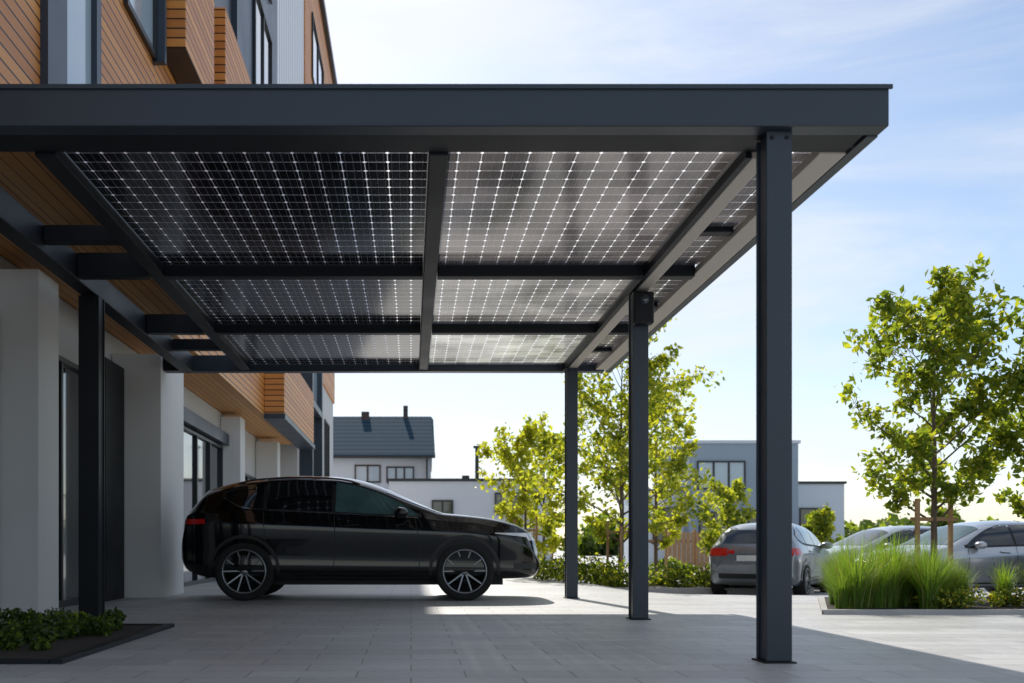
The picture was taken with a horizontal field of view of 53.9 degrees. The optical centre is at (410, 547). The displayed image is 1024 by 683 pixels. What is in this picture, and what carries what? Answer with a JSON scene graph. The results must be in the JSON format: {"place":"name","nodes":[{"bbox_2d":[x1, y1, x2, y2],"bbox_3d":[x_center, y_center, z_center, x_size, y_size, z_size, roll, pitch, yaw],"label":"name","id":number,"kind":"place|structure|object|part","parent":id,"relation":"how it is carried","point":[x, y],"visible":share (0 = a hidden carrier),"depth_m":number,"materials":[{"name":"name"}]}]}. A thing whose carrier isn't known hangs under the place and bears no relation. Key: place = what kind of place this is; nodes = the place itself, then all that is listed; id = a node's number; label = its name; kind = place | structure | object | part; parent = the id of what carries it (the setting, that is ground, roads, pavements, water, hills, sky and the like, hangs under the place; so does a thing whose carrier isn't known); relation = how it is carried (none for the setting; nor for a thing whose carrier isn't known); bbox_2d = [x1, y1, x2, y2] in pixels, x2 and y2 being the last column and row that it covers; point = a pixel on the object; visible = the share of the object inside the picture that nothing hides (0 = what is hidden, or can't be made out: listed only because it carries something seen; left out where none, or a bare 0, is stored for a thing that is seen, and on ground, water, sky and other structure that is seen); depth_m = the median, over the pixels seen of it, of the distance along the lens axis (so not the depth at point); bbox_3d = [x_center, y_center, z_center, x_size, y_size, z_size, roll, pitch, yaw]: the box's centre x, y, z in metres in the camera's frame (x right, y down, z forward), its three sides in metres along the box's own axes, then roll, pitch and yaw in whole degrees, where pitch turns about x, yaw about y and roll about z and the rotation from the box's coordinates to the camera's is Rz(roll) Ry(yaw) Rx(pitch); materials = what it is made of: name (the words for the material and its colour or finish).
{"place":"outdoors","nodes":[
{"label":"outdoors","id":0,"kind":"place"},
{"bbox_2d":[280,386,332,476],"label":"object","id":1,"kind":"object","parent":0,"point":[289,460],"visible":0.07,"depth_m":29.52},
{"bbox_2d":[300,373,322,475],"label":"bay frames","id":2,"kind":"structure","parent":1,"relation":"attached to","point":[306,462],"depth_m":32.96,"materials":[{"name":"black metal"}]},
{"bbox_2d":[313,373,316,403],"bbox_3d":[-3.230,-5.340,31.725,0.220,1.679,2.948,0,0,0],"label":"window","id":3,"kind":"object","parent":2,"relation":"in","point":[315,386],"visible":0.07,"depth_m":32.67,"materials":[{"name":"glass"}]},
{"bbox_2d":[304,0,334,403],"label":"wall","id":4,"kind":"structure","parent":1,"relation":"on","point":[311,6],"depth_m":35.08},
{"bbox_2d":[313,23,322,83],"bbox_3d":[-3.299,-16.600,35.000,0.062,2.000,4.000,0,0,0],"label":"window glass","id":5,"kind":"object","parent":4,"relation":"attached to","point":[315,59],"visible":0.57,"depth_m":34.58,"materials":[{"name":"glass"}]},
{"bbox_2d":[312,12,323,83],"bbox_3d":[-3.244,-16.600,35.000,0.047,2.140,4.100,0,0,0],"label":"window frame","id":6,"kind":"object","parent":4,"relation":"attached to","point":[313,21],"visible":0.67,"depth_m":34.14,"materials":[{"name":"black metal"}]},
{"bbox_2d":[313,415,316,475],"bbox_3d":[-3.230,-3.200,31.725,0.220,2.198,2.948,0,0,0],"label":"bay glass","id":7,"kind":"object","parent":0,"point":[315,451],"visible":0.14,"depth_m":32.67,"materials":[{"name":"grey glass"}]},
{"bbox_2d":[324,419,329,475],"bbox_3d":[-3.313,-3.700,39.500,0.047,2.540,1.900,0,0,0],"label":"window frame","id":8,"kind":"object","parent":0,"point":[326,448],"visible":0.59,"depth_m":39.47,"materials":[{"name":"grey metal"}]},
{"bbox_2d":[333,458,430,488],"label":"walls","id":9,"kind":"structure","parent":0,"point":[344,467],"depth_m":60.00,"materials":[{"name":"white paint"}]},
{"bbox_2d":[355,465,380,482],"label":"window frame","id":10,"kind":"object","parent":9,"relation":"attached to","point":[379,481],"visible":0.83,"depth_m":59.90,"materials":[{"name":"grey metal"}]},
{"bbox_2d":[356,466,378,480],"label":"window glass","id":11,"kind":"object","parent":10,"relation":"in","point":[361,473],"visible":0.86,"depth_m":59.97,"materials":[{"name":"grey glass"}]},
{"bbox_2d":[333,416,434,471],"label":"roof","id":12,"kind":"structure","parent":9,"relation":"on","point":[385,436],"depth_m":62.07,"materials":[{"name":"tile"}]},
{"bbox_2d":[333,456,434,477],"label":"gutter","id":13,"kind":"object","parent":12,"relation":"attached to","point":[426,457],"visible":0.5,"depth_m":59.45,"materials":[{"name":"grey metal"}]},
{"bbox_2d":[386,466,413,482],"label":"window frame","id":14,"kind":"object","parent":9,"relation":"attached to","point":[396,467],"visible":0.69,"depth_m":59.90,"materials":[{"name":"grey metal"}]},
{"bbox_2d":[388,468,412,477],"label":"window glass","id":15,"kind":"object","parent":14,"relation":"in","point":[408,472],"visible":0.64,"depth_m":59.97,"materials":[{"name":"grey glass"}]},
{"bbox_2d":[496,494,521,512],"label":"window glass","id":16,"kind":"object","parent":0,"point":[499,500],"visible":0.21,"depth_m":53.97,"materials":[{"name":"glass"}]},
{"bbox_2d":[0,550,1023,682],"bbox_3d":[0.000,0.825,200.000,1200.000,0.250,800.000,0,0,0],"label":"ground","id":17,"kind":"structure","parent":0,"point":[523,630],"depth_m":7.49,"materials":[{"name":"concrete"}]},
{"bbox_2d":[0,269,58,616],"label":"pillar","id":18,"kind":"structure","parent":17,"relation":"on","point":[29,438],"depth_m":10.10,"materials":[{"name":"white paint"}]},
{"bbox_2d":[59,355,77,607],"bbox_3d":[-4.154,-0.780,11.825,0.089,2.960,2.270,0,0,0],"label":"shopfront frame","id":19,"kind":"object","parent":17,"relation":"on","point":[73,366],"visible":0.24,"depth_m":11.79,"materials":[{"name":"black metal"}]},
{"bbox_2d":[63,365,77,599],"bbox_3d":[-4.185,-0.790,11.825,0.030,2.820,2.150,0,0,0],"label":"shopfront glass","id":20,"kind":"object","parent":19,"relation":"in","point":[70,483],"depth_m":12.25,"materials":[{"name":"glass"}]},
{"bbox_2d":[0,623,173,663],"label":"planting bed","id":21,"kind":"object","parent":17,"relation":"on","point":[64,651],"visible":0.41,"depth_m":6.90,"materials":[{"name":"soil"}]},
{"bbox_2d":[0,606,126,650],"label":"shrub","id":22,"kind":"object","parent":21,"relation":"on","point":[42,632],"visible":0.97,"depth_m":7.49,"materials":[{"name":"green plant"}]},
{"bbox_2d":[105,357,123,600],"bbox_3d":[-4.099,-0.900,13.525,0.199,3.200,0.850,0,0,0],"label":"dark panel","id":23,"kind":"object","parent":17,"relation":"on","point":[114,481],"visible":0.71,"depth_m":13.49,"materials":[{"name":"metal"}]},
{"bbox_2d":[0,256,259,477],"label":"ground floor wall","id":24,"kind":"structure","parent":17,"relation":"on","point":[68,340],"depth_m":14.07,"materials":[{"name":"white paint"}]},
{"bbox_2d":[0,180,292,444],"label":"soffit","id":25,"kind":"structure","parent":24,"relation":"on","point":[222,394],"depth_m":17.49,"materials":[{"name":"brown wood"}]},
{"bbox_2d":[0,0,39,83],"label":"wall","id":26,"kind":"structure","parent":25,"relation":"on","point":[19,41],"depth_m":8.44,"materials":[{"name":"brown wood"}]},
{"bbox_2d":[319,0,337,83],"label":"roof edge","id":27,"kind":"object","parent":26,"relation":"on","point":[327,37],"depth_m":38.43,"materials":[{"name":"black metal"}]},
{"bbox_2d":[40,0,66,83],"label":"wall","id":28,"kind":"structure","parent":25,"relation":"on","point":[53,41],"depth_m":9.04,"materials":[{"name":"metal"}]},
{"bbox_2d":[67,0,90,83],"bbox_3d":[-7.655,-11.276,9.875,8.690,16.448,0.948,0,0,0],"label":"window","id":29,"kind":"structure","parent":25,"relation":"on","point":[78,41],"depth_m":9.97,"materials":[{"name":"glass"}]},
{"bbox_2d":[91,0,100,83],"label":"wall","id":30,"kind":"structure","parent":25,"relation":"on","point":[95,41],"depth_m":10.35,"materials":[{"name":"metal"}]},
{"bbox_2d":[0,152,205,334],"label":"soffit overhang","id":31,"kind":"object","parent":25,"relation":"attached to","point":[30,179],"visible":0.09,"depth_m":8.64,"materials":[{"name":"brown wood"}]},
{"bbox_2d":[101,0,154,83],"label":"wall","id":32,"kind":"structure","parent":25,"relation":"on","point":[126,57],"depth_m":11.40,"materials":[{"name":"brown wood"}]},
{"bbox_2d":[124,0,156,59],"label":"window frame","id":33,"kind":"object","parent":32,"relation":"attached to","point":[151,48],"visible":1,"depth_m":12.39,"materials":[{"name":"black metal"}]},
{"bbox_2d":[130,0,152,44],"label":"window glass","id":34,"kind":"object","parent":32,"relation":"attached to","point":[143,9],"visible":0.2,"depth_m":12.43,"materials":[{"name":"glass"}]},
{"bbox_2d":[152,0,166,65],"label":"window frame","id":35,"kind":"structure","parent":32,"relation":"attached to","point":[161,60],"depth_m":12.76,"materials":[{"name":"black metal"}]},
{"bbox_2d":[155,64,198,351],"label":"wall","id":36,"kind":"structure","parent":25,"relation":"on","point":[163,74],"depth_m":13.48,"materials":[{"name":"brown wood"}]},
{"bbox_2d":[167,0,213,83],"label":"bay wood","id":37,"kind":"object","parent":36,"relation":"attached to","point":[190,41],"visible":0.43,"depth_m":13.66,"materials":[{"name":"brown wood"}]},
{"bbox_2d":[199,335,264,412],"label":"first floor wall","id":38,"kind":"structure","parent":25,"relation":"on","point":[251,386],"depth_m":20.43,"materials":[{"name":"brown wood"}]},
{"bbox_2d":[214,0,231,24],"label":"wall","id":39,"kind":"structure","parent":38,"relation":"on","point":[227,4],"depth_m":18.26,"materials":[{"name":"white paint"}]},
{"bbox_2d":[214,7,250,83],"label":"wood balcony","id":40,"kind":"structure","parent":39,"relation":"attached to","point":[229,66],"depth_m":15.99,"materials":[{"name":"brown wood"}]},
{"bbox_2d":[232,0,276,83],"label":"wall","id":41,"kind":"structure","parent":38,"relation":"on","point":[242,18],"depth_m":20.12,"materials":[{"name":"grey metal"}]},
{"bbox_2d":[253,0,272,83],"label":"window frame","id":42,"kind":"object","parent":41,"relation":"attached to","point":[264,19],"visible":0.58,"depth_m":21.77,"materials":[{"name":"black metal"}]},
{"bbox_2d":[256,0,269,83],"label":"window glass","id":43,"kind":"object","parent":41,"relation":"attached to","point":[259,51],"visible":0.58,"depth_m":21.52,"materials":[{"name":"glass"}]},
{"bbox_2d":[265,373,313,443],"bbox_3d":[-3.074,-3.760,25.900,0.447,1.480,6.800,0,0,0],"label":"balcony","id":44,"kind":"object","parent":38,"relation":"attached to","point":[290,396],"visible":0.56,"depth_m":24.05,"materials":[{"name":"brown wood"}]},
{"bbox_2d":[264,413,314,448],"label":"balcony slab","id":45,"kind":"structure","parent":44,"relation":"attached to","point":[284,425],"depth_m":24.68,"materials":[{"name":"grey concrete"}]},
{"bbox_2d":[277,0,303,83],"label":"wall","id":46,"kind":"structure","parent":38,"relation":"on","point":[290,41],"depth_m":27.55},
{"bbox_2d":[184,406,228,445],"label":"lintel","id":47,"kind":"structure","parent":24,"relation":"attached to","point":[193,421],"depth_m":19.48,"materials":[{"name":"grey metal"}]},
{"bbox_2d":[112,354,183,597],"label":"pillar","id":48,"kind":"structure","parent":17,"relation":"on","point":[153,467],"depth_m":14.00,"materials":[{"name":"white paint"}]},
{"bbox_2d":[184,426,222,586],"bbox_3d":[-4.154,-0.760,18.675,0.089,2.920,6.370,0,0,0],"label":"shopfront frame","id":49,"kind":"object","parent":17,"relation":"on","point":[220,447],"visible":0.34,"depth_m":19.74,"materials":[{"name":"black metal"}]},
{"bbox_2d":[184,431,219,581],"bbox_3d":[-4.185,-0.770,18.675,0.030,2.780,6.250,0,0,0],"label":"shopfront glass","id":50,"kind":"object","parent":49,"relation":"in","point":[189,471],"visible":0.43,"depth_m":19.26,"materials":[{"name":"glass"}]},
{"bbox_2d":[221,417,244,485],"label":"pillar","id":51,"kind":"structure","parent":17,"relation":"on","point":[233,457],"depth_m":22.00,"materials":[{"name":"white paint"}]},
{"bbox_2d":[245,473,255,480],"bbox_3d":[-4.154,-0.580,25.250,0.089,2.560,2.620,0,0,0],"label":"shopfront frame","id":52,"kind":"object","parent":17,"relation":"on","point":[247,476],"visible":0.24,"depth_m":25.48,"materials":[{"name":"black metal"}]},
{"bbox_2d":[256,441,279,478],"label":"pillar","id":53,"kind":"structure","parent":17,"relation":"on","point":[267,459],"depth_m":27.00,"materials":[{"name":"white paint"}]},
{"bbox_2d":[181,476,538,600],"bbox_3d":[-0.670,-0.155,14.160,4.852,1.710,2.158,0,0,0],"label":"parked car","id":54,"kind":"object","parent":17,"relation":"on","point":[247,540],"visible":1,"depth_m":13.24,"materials":[{"name":"black paint"}]},
{"bbox_2d":[0,84,892,663],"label":"solar carport","id":55,"kind":"object","parent":17,"relation":"on","point":[570,230],"visible":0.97,"depth_m":7.58,"materials":[{"name":"metal"}]},
{"bbox_2d":[389,481,551,560],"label":"walls","id":56,"kind":"structure","parent":17,"relation":"on","point":[467,498],"depth_m":54.00,"materials":[{"name":"white paint"}]},
{"bbox_2d":[432,500,452,513],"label":"window frame","id":57,"kind":"object","parent":56,"relation":"attached to","point":[442,501],"visible":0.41,"depth_m":53.90,"materials":[{"name":"black metal"}]},
{"bbox_2d":[433,502,451,513],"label":"window glass","id":58,"kind":"object","parent":57,"relation":"in","point":[447,507],"visible":0.36,"depth_m":53.97,"materials":[{"name":"glass"}]},
{"bbox_2d":[387,478,547,485],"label":"parapet cap","id":59,"kind":"object","parent":56,"relation":"on","point":[434,479],"visible":0.29,"depth_m":53.90,"materials":[{"name":"grey metal"}]},
{"bbox_2d":[462,446,479,477],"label":"vent pipe","id":60,"kind":"object","parent":59,"relation":"on","point":[476,464],"visible":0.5,"depth_m":56.00,"materials":[{"name":"grey metal"}]},
{"bbox_2d":[474,412,564,576],"bbox_3d":[2.767,-1.302,24.057,2.454,4.006,2.171,0,0,0],"label":"birch tree","id":61,"kind":"object","parent":17,"relation":"on","point":[525,439],"visible":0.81,"depth_m":24.00,"materials":[{"name":"green plant"}]},
{"bbox_2d":[496,414,592,571],"bbox_3d":[3.708,-1.472,27.832,2.181,4.446,2.386,0,0,-29],"label":"birch tree","id":62,"kind":"object","parent":17,"relation":"on","point":[549,530],"visible":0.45,"depth_m":27.66,"materials":[{"name":"green plant"}]},
{"bbox_2d":[624,491,683,564],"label":"building","id":63,"kind":"structure","parent":17,"relation":"on","point":[661,554],"depth_m":56.00,"materials":[{"name":"white paint"}]},
{"bbox_2d":[653,507,674,543],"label":"window frame","id":64,"kind":"object","parent":63,"relation":"attached to","point":[664,516],"visible":0.17,"depth_m":55.90,"materials":[{"name":"black metal"}]},
{"bbox_2d":[654,509,673,542],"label":"window glass","id":65,"kind":"object","parent":64,"relation":"in","point":[660,536],"visible":0.21,"depth_m":55.97,"materials":[{"name":"glass"}]},
{"bbox_2d":[584,380,727,576],"bbox_3d":[6.167,-1.583,24.770,2.732,5.067,3.155,0,0,-31],"label":"birch tree","id":66,"kind":"object","parent":17,"relation":"on","point":[666,542],"visible":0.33,"depth_m":24.30,"materials":[{"name":"green plant"}]},
{"bbox_2d":[648,556,709,578],"bbox_3d":[10.309,0.559,31.007,6.117,0.944,2.774,0,0,0],"label":"hedge","id":67,"kind":"object","parent":17,"relation":"on","point":[671,561],"visible":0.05,"depth_m":30.58,"materials":[{"name":"green plant"}]},
{"bbox_2d":[667,529,721,571],"bbox_3d":[9.950,0.150,35.085,1.900,1.600,0.170,0,0,0],"label":"wooden fence","id":68,"kind":"object","parent":17,"relation":"on","point":[685,541],"visible":0.3,"depth_m":35.00,"materials":[{"name":"brown wood"}]},
{"bbox_2d":[602,584,813,594],"bbox_3d":[5.100,0.950,21.540,6.000,0.300,2.920,0,0,0],"label":"planting strip","id":69,"kind":"object","parent":17,"relation":"on","point":[700,590],"visible":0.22,"depth_m":20.08,"materials":[{"name":"concrete"}]},
{"bbox_2d":[512,318,725,571],"bbox_3d":[4.642,-2.287,22.212,4.174,6.334,4.182,0,0,33],"label":"birch tree","id":70,"kind":"object","parent":69,"relation":"on","point":[617,480],"visible":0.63,"depth_m":21.59,"materials":[{"name":"green plant"}]},
{"bbox_2d":[533,552,755,587],"bbox_3d":[5.193,0.520,21.475,5.175,0.939,2.599,0,0,0],"label":"shrub bed planting","id":71,"kind":"object","parent":69,"relation":"on","point":[599,572],"visible":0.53,"depth_m":21.27,"materials":[{"name":"green plant"}]},
{"bbox_2d":[654,443,797,562],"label":"block","id":72,"kind":"structure","parent":17,"relation":"on","point":[746,452],"depth_m":55.00,"materials":[{"name":"grey paint"}]},
{"bbox_2d":[699,512,728,539],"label":"window frame","id":73,"kind":"object","parent":72,"relation":"attached to","point":[700,523],"visible":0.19,"depth_m":54.90,"materials":[{"name":"black metal"}]},
{"bbox_2d":[701,513,727,531],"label":"window glass","id":74,"kind":"object","parent":73,"relation":"in","point":[711,518],"visible":0.07,"depth_m":54.97,"materials":[{"name":"glass"}]},
{"bbox_2d":[697,461,745,489],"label":"window frame","id":75,"kind":"object","parent":72,"relation":"attached to","point":[744,488],"visible":0.79,"depth_m":54.90,"materials":[{"name":"grey metal"}]},
{"bbox_2d":[699,462,743,487],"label":"window glass","id":76,"kind":"object","parent":75,"relation":"in","point":[736,471],"visible":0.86,"depth_m":54.97,"materials":[{"name":"glass"}]},
{"bbox_2d":[664,440,800,451],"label":"parapet cap","id":77,"kind":"object","parent":72,"relation":"on","point":[735,441],"visible":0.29,"depth_m":54.90,"materials":[{"name":"white metal"}]},
{"bbox_2d":[697,473,755,556],"bbox_3d":[10.111,-0.742,32.105,1.741,3.386,1.918,0,0,-17],"label":"garden tree","id":78,"kind":"object","parent":17,"relation":"on","point":[734,493],"visible":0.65,"depth_m":31.91,"materials":[{"name":"green plant"}]},
{"bbox_2d":[709,522,832,594],"bbox_3d":[7.603,0.210,20.845,2.090,1.480,4.362,0,0,32],"label":"parked car","id":79,"kind":"object","parent":17,"relation":"on","point":[732,557],"visible":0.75,"depth_m":19.27,"materials":[{"name":"grey paint"}]},
{"bbox_3d":[6.566,-0.220,19.186,1.100,0.260,0.252,0,0,32],"label":"rear window","id":80,"kind":"part","parent":79,"relation":"part of","materials":[{"name":"black glass"}]},
{"bbox_2d":[553,512,998,555],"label":"distant tree row","id":81,"kind":"object","parent":17,"relation":"on","point":[587,547],"visible":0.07,"depth_m":121.39,"materials":[{"name":"green plant"}]},
{"bbox_2d":[798,484,843,540],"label":"wing","id":82,"kind":"structure","parent":17,"relation":"on","point":[817,495],"depth_m":57.00,"materials":[{"name":"white paint"}]},
{"bbox_2d":[799,508,826,540],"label":"window frame","id":83,"kind":"object","parent":82,"relation":"attached to","point":[800,515],"visible":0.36,"depth_m":56.90,"materials":[{"name":"black metal"}]},
{"bbox_2d":[801,509,818,525],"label":"window glass","id":84,"kind":"object","parent":83,"relation":"in","point":[804,512],"visible":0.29,"depth_m":56.97,"materials":[{"name":"glass"}]},
{"bbox_2d":[798,481,846,483],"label":"wing cap","id":85,"kind":"object","parent":82,"relation":"on","point":[822,482],"visible":0.21,"depth_m":56.90,"materials":[{"name":"grey metal"}]},
{"bbox_2d":[802,502,842,543],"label":"garden tree","id":86,"kind":"object","parent":17,"relation":"on","point":[819,525],"visible":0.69,"depth_m":40.71,"materials":[{"name":"green plant"}]},
{"bbox_2d":[811,526,937,586],"bbox_3d":[11.146,0.210,23.697,4.362,1.480,2.090,0,0,-8],"label":"parked car","id":87,"kind":"object","parent":17,"relation":"on","point":[888,530],"visible":0.15,"depth_m":23.16,"materials":[{"name":"silver metal"}]},
{"bbox_2d":[818,596,1023,614],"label":"planting bed","id":88,"kind":"object","parent":17,"relation":"on","point":[980,608],"visible":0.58,"depth_m":10.52,"materials":[{"name":"concrete"}]},
{"bbox_2d":[798,524,1023,608],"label":"ornamental grass","id":89,"kind":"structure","parent":88,"relation":"on","point":[894,578],"depth_m":11.12,"materials":[{"name":"plant"}]},
{"bbox_2d":[834,252,1023,564],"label":"young tree","id":90,"kind":"object","parent":88,"relation":"on","point":[951,318],"visible":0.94,"depth_m":12.80,"materials":[{"name":"green plant"}]},
{"bbox_2d":[908,583,1023,608],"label":"flowering ground cover","id":91,"kind":"object","parent":88,"relation":"on","point":[955,598],"visible":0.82,"depth_m":11.16,"materials":[{"name":"green plant"}]},
{"bbox_2d":[952,299,1023,521],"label":"young tree","id":92,"kind":"object","parent":88,"relation":"on","point":[1015,382],"visible":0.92,"depth_m":12.57,"materials":[{"name":"green plant"}]},
{"bbox_2d":[925,506,962,526],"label":"garden tree","id":93,"kind":"object","parent":17,"relation":"on","point":[940,512],"visible":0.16,"depth_m":45.69,"materials":[{"name":"green plant"}]},
{"bbox_2d":[865,520,1023,592],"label":"parked car","id":94,"kind":"object","parent":17,"relation":"on","point":[1000,541],"visible":0.38,"depth_m":18.43,"materials":[{"name":"silver metal"}]},
{"bbox_2d":[325,0,1023,549],"label":"sky","id":95,"kind":"structure","parent":0,"point":[942,184],"materials":[{"name":"blue"}]}
]}

